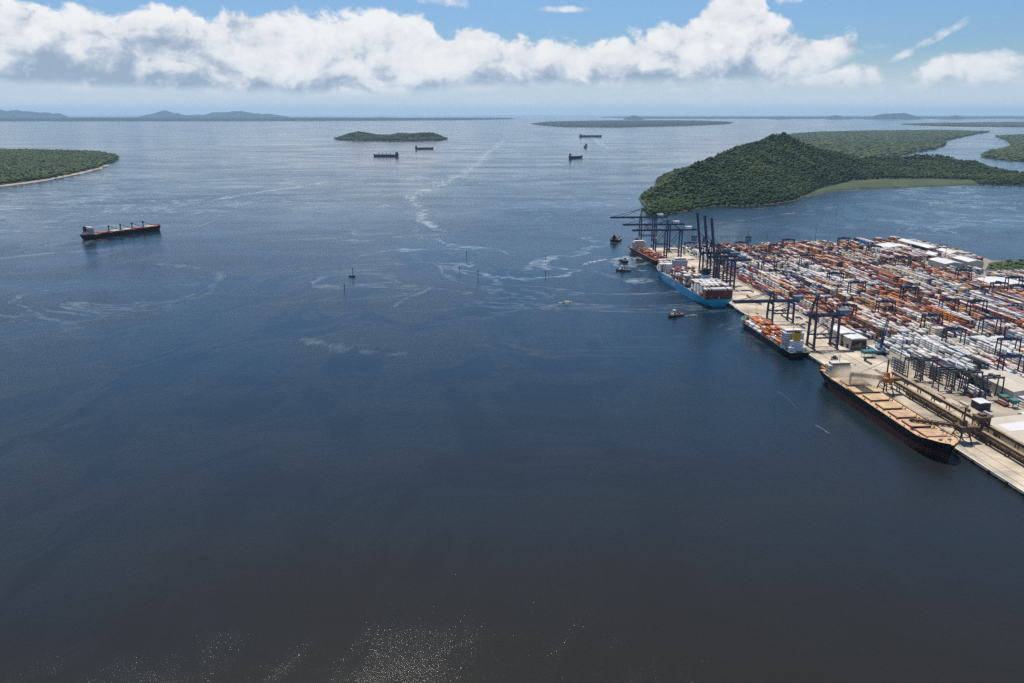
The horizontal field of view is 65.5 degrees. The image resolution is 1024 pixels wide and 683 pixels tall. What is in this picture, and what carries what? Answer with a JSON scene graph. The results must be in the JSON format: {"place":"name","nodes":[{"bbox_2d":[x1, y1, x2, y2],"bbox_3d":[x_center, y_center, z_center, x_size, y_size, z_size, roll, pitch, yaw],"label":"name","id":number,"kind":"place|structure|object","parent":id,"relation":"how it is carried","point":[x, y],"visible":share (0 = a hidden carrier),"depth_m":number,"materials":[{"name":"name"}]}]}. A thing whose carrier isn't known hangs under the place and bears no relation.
{"place":"outdoors","nodes":[
{"label":"outdoors","id":0,"kind":"place"},
{"bbox_2d":[0,110,66,116],"bbox_3d":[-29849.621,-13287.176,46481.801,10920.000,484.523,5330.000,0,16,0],"label":"mountains","id":1,"kind":"structure","parent":0,"point":[13,113],"depth_m":45467.24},
{"bbox_2d":[0,165,108,185],"bbox_3d":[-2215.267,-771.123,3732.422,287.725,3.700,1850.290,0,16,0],"label":"beach","id":2,"kind":"structure","parent":0,"point":[55,177],"depth_m":3689.40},
{"bbox_2d":[0,158,116,184],"bbox_3d":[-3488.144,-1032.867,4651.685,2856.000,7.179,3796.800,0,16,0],"label":"island","id":3,"kind":"structure","parent":0,"point":[47,178],"depth_m":3599.72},
{"bbox_2d":[0,148,119,183],"bbox_3d":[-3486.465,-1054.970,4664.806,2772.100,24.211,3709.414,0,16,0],"label":"forest","id":4,"kind":"object","parent":3,"relation":"on","point":[19,164],"visible":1,"depth_m":4545.38,"materials":[{"name":"plant"}]},
{"bbox_2d":[139,110,287,116],"bbox_3d":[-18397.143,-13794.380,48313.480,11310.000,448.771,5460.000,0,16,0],"label":"mountains","id":5,"kind":"structure","parent":0,"point":[164,113],"depth_m":47246.80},
{"bbox_2d":[0,117,513,120],"bbox_3d":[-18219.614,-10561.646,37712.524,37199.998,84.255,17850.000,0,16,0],"label":"coast","id":6,"kind":"structure","parent":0,"point":[202,118],"depth_m":33502.01},
{"bbox_2d":[336,134,446,140],"bbox_3d":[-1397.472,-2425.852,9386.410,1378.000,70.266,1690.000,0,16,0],"label":"island","id":7,"kind":"structure","parent":0,"point":[418,136],"depth_m":8701.02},
{"bbox_2d":[334,131,447,139],"bbox_3d":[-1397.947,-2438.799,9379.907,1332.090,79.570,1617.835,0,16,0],"label":"forest","id":8,"kind":"object","parent":7,"relation":"on","point":[359,135],"visible":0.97,"depth_m":9026.43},
{"bbox_2d":[0,115,1023,682],"bbox_3d":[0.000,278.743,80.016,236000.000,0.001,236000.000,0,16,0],"label":"water","id":9,"kind":"structure","parent":0,"point":[244,437],"depth_m":740.11,"materials":[{"name":"liquid"}]},
{"bbox_2d":[79,221,160,239],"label":"bulk carrier","id":10,"kind":"object","parent":9,"relation":"on","point":[88,233],"visible":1,"depth_m":1949.05,"materials":[{"name":"red paint"}]},
{"bbox_2d":[373,152,398,156],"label":"bulk carrier","id":11,"kind":"object","parent":9,"relation":"on","point":[386,155],"visible":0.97,"depth_m":5497.01,"materials":[{"name":"blue paint"}]},
{"bbox_2d":[568,153,582,158],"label":"bulk carrier","id":12,"kind":"object","parent":9,"relation":"on","point":[570,156],"visible":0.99,"depth_m":5280.77,"materials":[{"name":"blue paint"}]},
{"bbox_2d":[579,134,601,136],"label":"bulk carrier","id":13,"kind":"object","parent":9,"relation":"on","point":[581,135],"visible":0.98,"depth_m":10025.90,"materials":[{"name":"blue paint"}]},
{"bbox_2d":[610,232,621,241],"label":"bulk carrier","id":14,"kind":"object","parent":9,"relation":"on","point":[614,238],"visible":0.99,"depth_m":1863.20,"materials":[{"name":"blue paint"}]},
{"bbox_2d":[616,266,630,270],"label":"tugboat","id":15,"kind":"object","parent":9,"relation":"on","point":[622,268],"visible":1,"depth_m":1518.31,"materials":[{"name":"black paint"}]},
{"bbox_2d":[531,120,733,126],"bbox_3d":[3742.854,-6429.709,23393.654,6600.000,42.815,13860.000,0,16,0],"label":"coast","id":16,"kind":"structure","parent":9,"relation":"in","point":[629,123],"depth_m":20713.19},
{"bbox_2d":[628,238,665,264],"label":"container ship","id":17,"kind":"object","parent":9,"relation":"on","point":[636,243],"visible":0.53,"depth_m":1677.00,"materials":[{"name":"red paint"}]},
{"bbox_2d":[668,308,684,316],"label":"tugboat","id":18,"kind":"object","parent":9,"relation":"on","point":[674,313],"visible":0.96,"depth_m":1178.68,"materials":[{"name":"black paint"}]},
{"bbox_2d":[657,257,738,308],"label":"container ship","id":19,"kind":"object","parent":9,"relation":"on","point":[686,290],"visible":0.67,"depth_m":1320.81,"materials":[{"name":"blue paint"}]},
{"bbox_2d":[741,310,821,361],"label":"container ship","id":20,"kind":"object","parent":9,"relation":"on","point":[791,344],"visible":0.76,"depth_m":986.02,"materials":[{"name":"red paint"}]},
{"bbox_2d":[819,355,1013,483],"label":"bulk carrier","id":21,"kind":"object","parent":9,"relation":"on","point":[885,411],"visible":0.94,"depth_m":771.35,"materials":[{"name":"black paint"}]},
{"bbox_2d":[0,0,1023,114],"label":"sky","id":22,"kind":"structure","parent":0,"point":[65,57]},
{"bbox_2d":[624,115,643,119],"bbox_3d":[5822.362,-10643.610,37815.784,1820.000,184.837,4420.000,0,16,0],"label":"mountains","id":23,"kind":"structure","parent":0,"point":[634,117],"depth_m":36985.94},
{"bbox_2d":[602,116,1023,118],"bbox_3d":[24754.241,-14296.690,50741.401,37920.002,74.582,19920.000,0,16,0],"label":"coast","id":24,"kind":"structure","parent":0,"point":[825,117],"depth_m":43375.06},
{"bbox_2d":[638,137,1023,214],"bbox_3d":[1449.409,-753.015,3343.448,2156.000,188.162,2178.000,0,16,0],"label":"hill","id":25,"kind":"structure","parent":0,"point":[765,203],"depth_m":3051.46,"materials":[{"name":"plant"}]},
{"bbox_2d":[640,132,1023,213],"bbox_3d":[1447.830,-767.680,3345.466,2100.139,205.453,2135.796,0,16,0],"label":"forest","id":26,"kind":"object","parent":25,"relation":"on","point":[750,186],"visible":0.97,"depth_m":3233.36,"materials":[{"name":"plant"}]},
{"bbox_2d":[804,178,978,196],"bbox_3d":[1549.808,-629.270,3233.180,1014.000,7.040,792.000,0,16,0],"label":"marsh grass","id":27,"kind":"structure","parent":25,"relation":"on","point":[880,183],"depth_m":3333.12,"materials":[{"name":"plant"}]},
{"bbox_2d":[649,247,1023,492],"bbox_3d":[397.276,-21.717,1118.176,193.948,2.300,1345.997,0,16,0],"label":"quay","id":28,"kind":"structure","parent":0,"point":[826,350],"depth_m":917.85,"materials":[{"name":"concrete"}]},
{"bbox_2d":[610,208,667,240],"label":"quay crane","id":29,"kind":"object","parent":28,"relation":"on","point":[640,217],"visible":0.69,"depth_m":1822.37,"materials":[{"name":"blue paint"}]},
{"bbox_2d":[622,215,684,251],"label":"quay crane","id":30,"kind":"object","parent":28,"relation":"on","point":[654,232],"visible":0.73,"depth_m":1703.90,"materials":[{"name":"blue paint"}]},
{"bbox_2d":[632,220,696,257],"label":"quay crane","id":31,"kind":"object","parent":28,"relation":"on","point":[688,228],"visible":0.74,"depth_m":1623.46,"materials":[{"name":"blue paint"}]},
{"bbox_2d":[683,241,697,253],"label":"yard gantry crane","id":32,"kind":"object","parent":28,"relation":"on","point":[689,242],"visible":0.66,"depth_m":1669.26,"materials":[{"name":"blue paint"}]},
{"bbox_2d":[648,248,1023,493],"bbox_3d":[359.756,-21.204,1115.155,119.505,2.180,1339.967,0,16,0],"label":"quay kerb","id":33,"kind":"structure","parent":28,"relation":"on","point":[982,466],"depth_m":676.59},
{"bbox_2d":[654,251,1023,486],"bbox_3d":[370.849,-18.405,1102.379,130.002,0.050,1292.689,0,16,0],"label":"crane rail","id":34,"kind":"object","parent":28,"relation":"on","point":[898,400],"visible":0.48,"depth_m":789.42,"materials":[{"name":"grey metal"}]},
{"bbox_2d":[696,212,732,279],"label":"quay crane","id":35,"kind":"object","parent":34,"relation":"on","point":[726,250],"visible":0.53,"depth_m":1407.46,"materials":[{"name":"blue paint"}]},
{"bbox_2d":[703,215,739,282],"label":"quay crane","id":36,"kind":"object","parent":34,"relation":"on","point":[733,254],"visible":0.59,"depth_m":1370.90,"materials":[{"name":"blue paint"}]},
{"bbox_2d":[710,218,751,289],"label":"quay crane","id":37,"kind":"object","parent":34,"relation":"on","point":[740,257],"visible":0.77,"depth_m":1338.03,"materials":[{"name":"blue paint"}]},
{"bbox_2d":[732,291,804,323],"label":"quay crane","id":38,"kind":"object","parent":34,"relation":"on","point":[773,301],"visible":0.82,"depth_m":1122.28,"materials":[{"name":"blue paint"}]},
{"bbox_2d":[794,296,849,349],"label":"quay crane","id":39,"kind":"object","parent":34,"relation":"on","point":[839,314],"visible":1,"depth_m":999.05,"materials":[{"name":"blue paint"}]},
{"bbox_2d":[674,252,1020,482],"bbox_3d":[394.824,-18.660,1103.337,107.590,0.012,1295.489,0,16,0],"label":"road markings","id":40,"kind":"object","parent":28,"relation":"on","point":[841,347],"visible":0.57,"depth_m":1011.74,"materials":[{"name":"paint"}]},
{"bbox_2d":[861,349,876,357],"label":"quay hopper","id":41,"kind":"object","parent":28,"relation":"on","point":[868,351],"visible":1,"depth_m":967.55,"materials":[{"name":"teal paint"}]},
{"bbox_2d":[849,360,900,394],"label":"ship loader","id":42,"kind":"object","parent":28,"relation":"on","point":[886,377],"visible":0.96,"depth_m":839.11,"materials":[{"name":"brown metal"}]},
{"bbox_2d":[891,356,906,374],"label":"reefer rack","id":43,"kind":"object","parent":28,"relation":"on","point":[897,365],"visible":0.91,"depth_m":914.43,"materials":[{"name":"grey metal"}]},
{"bbox_2d":[908,407,980,444],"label":"ship loader","id":44,"kind":"object","parent":28,"relation":"on","point":[962,426],"visible":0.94,"depth_m":718.42,"materials":[{"name":"brown metal"}]},
{"bbox_2d":[891,371,1023,449],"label":"conveyor gallery","id":45,"kind":"object","parent":28,"relation":"on","point":[961,411],"visible":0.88,"depth_m":769.10,"materials":[{"name":"brown metal"}]},
{"bbox_2d":[893,381,1023,467],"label":"conveyor gallery","id":46,"kind":"object","parent":28,"relation":"on","point":[1008,447],"visible":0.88,"depth_m":758.62,"materials":[{"name":"brown metal"}]},
{"bbox_2d":[970,412,991,438],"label":"transfer tower","id":47,"kind":"structure","parent":28,"relation":"on","point":[979,418],"depth_m":724.57,"materials":[{"name":"brown metal"}]},
{"bbox_2d":[1009,452,1021,460],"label":"rail wagon","id":48,"kind":"object","parent":28,"relation":"on","point":[1015,456],"visible":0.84,"depth_m":683.94,"materials":[{"name":"brown metal"}]},
{"bbox_2d":[679,246,997,363],"bbox_3d":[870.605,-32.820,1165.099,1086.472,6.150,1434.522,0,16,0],"label":"ground","id":49,"kind":"structure","parent":0,"point":[883,357],"depth_m":1158.81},
{"bbox_2d":[735,241,748,251],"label":"yard gantry crane","id":50,"kind":"object","parent":49,"relation":"on","point":[742,242],"visible":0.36,"depth_m":1673.77,"materials":[{"name":"blue paint"}]},
{"bbox_2d":[761,260,776,272],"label":"yard gantry crane","id":51,"kind":"object","parent":49,"relation":"on","point":[768,261],"visible":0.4,"depth_m":1456.25,"materials":[{"name":"blue paint"}]},
{"bbox_2d":[768,243,782,254],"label":"yard gantry crane","id":52,"kind":"object","parent":49,"relation":"on","point":[775,244],"visible":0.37,"depth_m":1641.20,"materials":[{"name":"blue paint"}]},
{"bbox_2d":[799,253,814,264],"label":"yard gantry crane","id":53,"kind":"object","parent":49,"relation":"on","point":[808,255],"visible":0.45,"depth_m":1523.32,"materials":[{"name":"blue paint"}]},
{"bbox_2d":[638,236,1023,411],"bbox_3d":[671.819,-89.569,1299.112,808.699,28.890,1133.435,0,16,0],"label":"stacked containers","id":54,"kind":"object","parent":49,"relation":"on","point":[874,271],"visible":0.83,"depth_m":1289.40,"materials":[{"name":"metal"}]},
{"bbox_2d":[875,299,896,313],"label":"yard gantry crane","id":55,"kind":"object","parent":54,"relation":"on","point":[886,301],"visible":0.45,"depth_m":1149.20,"materials":[{"name":"blue paint"}]},
{"bbox_2d":[826,271,843,280],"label":"yard gantry crane","id":56,"kind":"object","parent":49,"relation":"on","point":[834,272],"visible":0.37,"depth_m":1352.21,"materials":[{"name":"blue paint"}]},
{"bbox_2d":[827,325,855,344],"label":"warehouse","id":57,"kind":"structure","parent":49,"relation":"on","point":[844,330],"depth_m":1029.83,"materials":[{"name":"white paint"}]},
{"bbox_2d":[842,333,867,349],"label":"warehouse","id":58,"kind":"structure","parent":49,"relation":"on","point":[856,341],"depth_m":1002.25,"materials":[{"name":"white paint"}]},
{"bbox_2d":[851,340,866,349],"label":"door","id":59,"kind":"structure","parent":58,"relation":"in","point":[854,342],"depth_m":1000.65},
{"bbox_2d":[847,280,866,292],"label":"yard gantry crane","id":60,"kind":"object","parent":49,"relation":"on","point":[857,282],"visible":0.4,"depth_m":1278.24,"materials":[{"name":"blue paint"}]},
{"bbox_2d":[865,244,880,255],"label":"yard gantry crane","id":61,"kind":"object","parent":49,"relation":"on","point":[872,245],"visible":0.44,"depth_m":1629.56,"materials":[{"name":"blue paint"}]},
{"bbox_2d":[875,318,889,354],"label":"harbour crane","id":62,"kind":"object","parent":49,"relation":"on","point":[880,346],"visible":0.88,"depth_m":980.63,"materials":[{"name":"blue paint"}]},
{"bbox_2d":[895,255,911,266],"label":"yard gantry crane","id":63,"kind":"object","parent":49,"relation":"on","point":[903,256],"visible":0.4,"depth_m":1504.25,"materials":[{"name":"blue paint"}]},
{"bbox_2d":[897,238,915,246],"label":"warehouse","id":64,"kind":"structure","parent":49,"relation":"on","point":[906,242],"depth_m":1790.31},
{"bbox_2d":[899,285,919,302],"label":"yard gantry crane","id":65,"kind":"object","parent":49,"relation":"on","point":[910,287],"visible":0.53,"depth_m":1240.59,"materials":[{"name":"blue paint"}]},
{"bbox_2d":[911,242,935,250],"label":"warehouse","id":66,"kind":"structure","parent":49,"relation":"on","point":[922,246],"depth_m":1732.75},
{"bbox_2d":[919,313,943,328],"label":"yard gantry crane","id":67,"kind":"object","parent":49,"relation":"on","point":[933,315],"visible":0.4,"depth_m":1070.19,"materials":[{"name":"blue paint"}]},
{"bbox_2d":[938,297,959,312],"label":"yard gantry crane","id":68,"kind":"object","parent":49,"relation":"on","point":[950,299],"visible":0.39,"depth_m":1160.73,"materials":[{"name":"blue paint"}]},
{"bbox_2d":[936,248,962,254],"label":"warehouse","id":69,"kind":"structure","parent":49,"relation":"on","point":[947,251],"depth_m":1655.59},
{"bbox_2d":[941,326,966,344],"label":"yard gantry crane","id":70,"kind":"object","parent":49,"relation":"on","point":[954,328],"visible":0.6,"depth_m":1002.06,"materials":[{"name":"blue paint"}]},
{"bbox_2d":[954,268,972,278],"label":"yard gantry crane","id":71,"kind":"object","parent":49,"relation":"on","point":[964,269],"visible":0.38,"depth_m":1380.05,"materials":[{"name":"blue paint"}]},
{"bbox_2d":[952,256,983,268],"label":"warehouse","id":72,"kind":"structure","parent":49,"relation":"on","point":[966,261],"depth_m":1513.58,"materials":[{"name":"white paint"}]},
{"bbox_2d":[965,298,987,315],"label":"yard gantry crane","id":73,"kind":"object","parent":49,"relation":"on","point":[976,300],"visible":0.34,"depth_m":1153.05,"materials":[{"name":"blue paint"}]},
{"bbox_2d":[977,315,1002,335],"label":"yard gantry crane","id":74,"kind":"object","parent":49,"relation":"on","point":[989,317],"visible":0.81,"depth_m":1058.32,"materials":[{"name":"blue paint"}]},
{"bbox_2d":[988,281,1008,292],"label":"yard gantry crane","id":75,"kind":"object","parent":49,"relation":"on","point":[1000,282],"visible":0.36,"depth_m":1274.95,"materials":[{"name":"blue paint"}]},
{"bbox_2d":[975,276,1023,289],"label":"warehouse","id":76,"kind":"structure","parent":49,"relation":"on","point":[1012,282],"depth_m":1358.90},
{"bbox_2d":[980,414,1023,452],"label":"warehouse","id":77,"kind":"structure","parent":49,"relation":"on","point":[1012,425],"depth_m":730.61,"materials":[{"name":"metal"}]},
{"bbox_2d":[984,261,1023,270],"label":"grass","id":78,"kind":"structure","parent":49,"relation":"on","point":[992,268],"depth_m":1546.78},
{"bbox_2d":[994,336,1021,354],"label":"yard gantry crane","id":79,"kind":"object","parent":49,"relation":"on","point":[1007,338],"visible":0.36,"depth_m":958.95,"materials":[{"name":"blue paint"}]},
{"bbox_2d":[1005,275,1023,287],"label":"yard gantry crane","id":80,"kind":"object","parent":49,"relation":"on","point":[1013,276],"visible":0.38,"depth_m":1318.38,"materials":[{"name":"blue paint"}]},
{"bbox_2d":[826,115,851,118],"bbox_3d":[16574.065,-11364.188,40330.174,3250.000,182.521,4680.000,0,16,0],"label":"mountains","id":81,"kind":"structure","parent":0,"point":[836,117],"depth_m":39693.23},
{"bbox_2d":[837,237,850,244],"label":"yard gantry crane","id":82,"kind":"object","parent":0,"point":[845,238],"visible":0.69,"depth_m":1729.57,"materials":[{"name":"blue paint"}]},
{"bbox_2d":[836,302,857,315],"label":"yard gantry crane","id":83,"kind":"object","parent":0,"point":[848,305],"visible":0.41,"depth_m":1128.21,"materials":[{"name":"blue paint"}]},
{"bbox_2d":[875,243,911,248],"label":"warehouse","id":84,"kind":"structure","parent":0,"point":[893,245],"depth_m":1735.12,"materials":[{"name":"white paint"}]},
{"bbox_2d":[864,113,923,118],"bbox_3d":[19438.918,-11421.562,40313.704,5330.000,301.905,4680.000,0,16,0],"label":"mountains","id":85,"kind":"structure","parent":0,"point":[895,116],"depth_m":39151.68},
{"bbox_2d":[823,132,986,157],"bbox_3d":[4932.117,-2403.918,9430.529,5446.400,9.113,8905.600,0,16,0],"label":"island","id":86,"kind":"structure","parent":0,"point":[923,150],"depth_m":6397.87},
{"bbox_2d":[789,129,989,156],"bbox_3d":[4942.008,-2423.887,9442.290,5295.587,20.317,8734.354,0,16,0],"label":"mangrove forest","id":87,"kind":"object","parent":86,"relation":"on","point":[871,143],"visible":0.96,"depth_m":8293.85,"materials":[{"name":"plant"}]},
{"bbox_2d":[928,257,962,267],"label":"warehouse","id":88,"kind":"structure","parent":0,"point":[937,262],"depth_m":1510.72,"materials":[{"name":"white paint"}]},
{"bbox_2d":[939,115,964,118],"bbox_3d":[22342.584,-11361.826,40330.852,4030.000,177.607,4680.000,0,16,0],"label":"mountains","id":89,"kind":"structure","parent":0,"point":[955,117],"depth_m":39663.28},
{"bbox_2d":[889,363,1023,417],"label":"pavement","id":90,"kind":"structure","parent":0,"point":[997,410],"depth_m":834.84,"materials":[{"name":"concrete"}]},
{"bbox_2d":[902,355,924,379],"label":"yard gantry crane","id":91,"kind":"object","parent":90,"relation":"on","point":[913,357],"visible":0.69,"depth_m":888.01,"materials":[{"name":"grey metal"}]},
{"bbox_2d":[910,360,927,374],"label":"reefer rack","id":92,"kind":"object","parent":90,"relation":"on","point":[914,364],"visible":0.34,"depth_m":917.18,"materials":[{"name":"grey metal"}]},
{"bbox_2d":[914,356,938,381],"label":"yard gantry crane","id":93,"kind":"object","parent":90,"relation":"on","point":[929,359],"visible":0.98,"depth_m":883.04,"materials":[{"name":"grey metal"}]},
{"bbox_2d":[926,364,943,381],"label":"reefer rack","id":94,"kind":"object","parent":90,"relation":"on","point":[933,370],"visible":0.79,"depth_m":886.34,"materials":[{"name":"grey metal"}]},
{"bbox_2d":[931,365,956,390],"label":"yard gantry crane","id":95,"kind":"object","parent":90,"relation":"on","point":[944,367],"visible":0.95,"depth_m":854.12,"materials":[{"name":"grey metal"}]},
{"bbox_2d":[942,370,959,383],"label":"reefer rack","id":96,"kind":"object","parent":90,"relation":"on","point":[949,375],"visible":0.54,"depth_m":882.90,"materials":[{"name":"grey metal"}]},
{"bbox_2d":[944,367,969,392],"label":"yard gantry crane","id":97,"kind":"object","parent":90,"relation":"on","point":[958,369],"visible":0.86,"depth_m":847.66,"materials":[{"name":"grey metal"}]},
{"bbox_2d":[957,368,983,392],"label":"yard gantry crane","id":98,"kind":"object","parent":90,"relation":"on","point":[974,371],"visible":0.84,"depth_m":841.69,"materials":[{"name":"grey metal"}]},
{"bbox_2d":[971,357,988,369],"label":"reefer rack","id":99,"kind":"object","parent":90,"relation":"on","point":[977,360],"visible":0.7,"depth_m":910.58,"materials":[{"name":"grey metal"}]},
{"bbox_2d":[972,375,990,389],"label":"reefer rack","id":100,"kind":"object","parent":90,"relation":"on","point":[978,383],"visible":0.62,"depth_m":850.10,"materials":[{"name":"grey metal"}]},
{"bbox_2d":[978,373,1004,399],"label":"yard gantry crane","id":101,"kind":"object","parent":90,"relation":"on","point":[992,376],"visible":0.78,"depth_m":826.40,"materials":[{"name":"grey metal"}]},
{"bbox_2d":[974,370,1023,398],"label":"warehouse","id":102,"kind":"structure","parent":90,"relation":"on","point":[1013,385],"depth_m":840.89,"materials":[{"name":"metal"}]},
{"bbox_2d":[996,353,1023,373],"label":"yard gantry crane","id":103,"kind":"object","parent":90,"relation":"on","point":[1013,355],"visible":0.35,"depth_m":892.28,"materials":[{"name":"blue paint"}]},
{"bbox_2d":[1008,398,1020,408],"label":"hopper","id":104,"kind":"object","parent":90,"relation":"on","point":[1014,401],"visible":1,"depth_m":803.36,"materials":[{"name":"teal paint"}]},
{"bbox_2d":[905,124,1023,126],"bbox_3d":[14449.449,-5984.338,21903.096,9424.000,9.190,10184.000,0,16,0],"label":"island","id":105,"kind":"structure","parent":0,"point":[976,126],"depth_m":17683.17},
{"bbox_2d":[903,122,1023,125],"bbox_3d":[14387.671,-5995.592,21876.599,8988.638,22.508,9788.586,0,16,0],"label":"mangrove forest","id":106,"kind":"object","parent":105,"relation":"on","point":[981,124],"visible":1,"depth_m":20809.63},
{"bbox_2d":[971,398,990,410],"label":"warehouse","id":107,"kind":"structure","parent":0,"point":[980,404],"depth_m":797.61,"materials":[{"name":"blue paint"}]},
{"bbox_2d":[981,137,1023,160],"bbox_3d":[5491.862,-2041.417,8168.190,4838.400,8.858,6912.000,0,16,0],"label":"island","id":108,"kind":"structure","parent":0,"point":[1003,159],"depth_m":5161.04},
{"bbox_2d":[980,134,1023,159],"bbox_3d":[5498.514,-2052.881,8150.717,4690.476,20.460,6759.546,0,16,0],"label":"mangrove forest","id":109,"kind":"object","parent":108,"relation":"on","point":[1014,150],"visible":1,"depth_m":6069.96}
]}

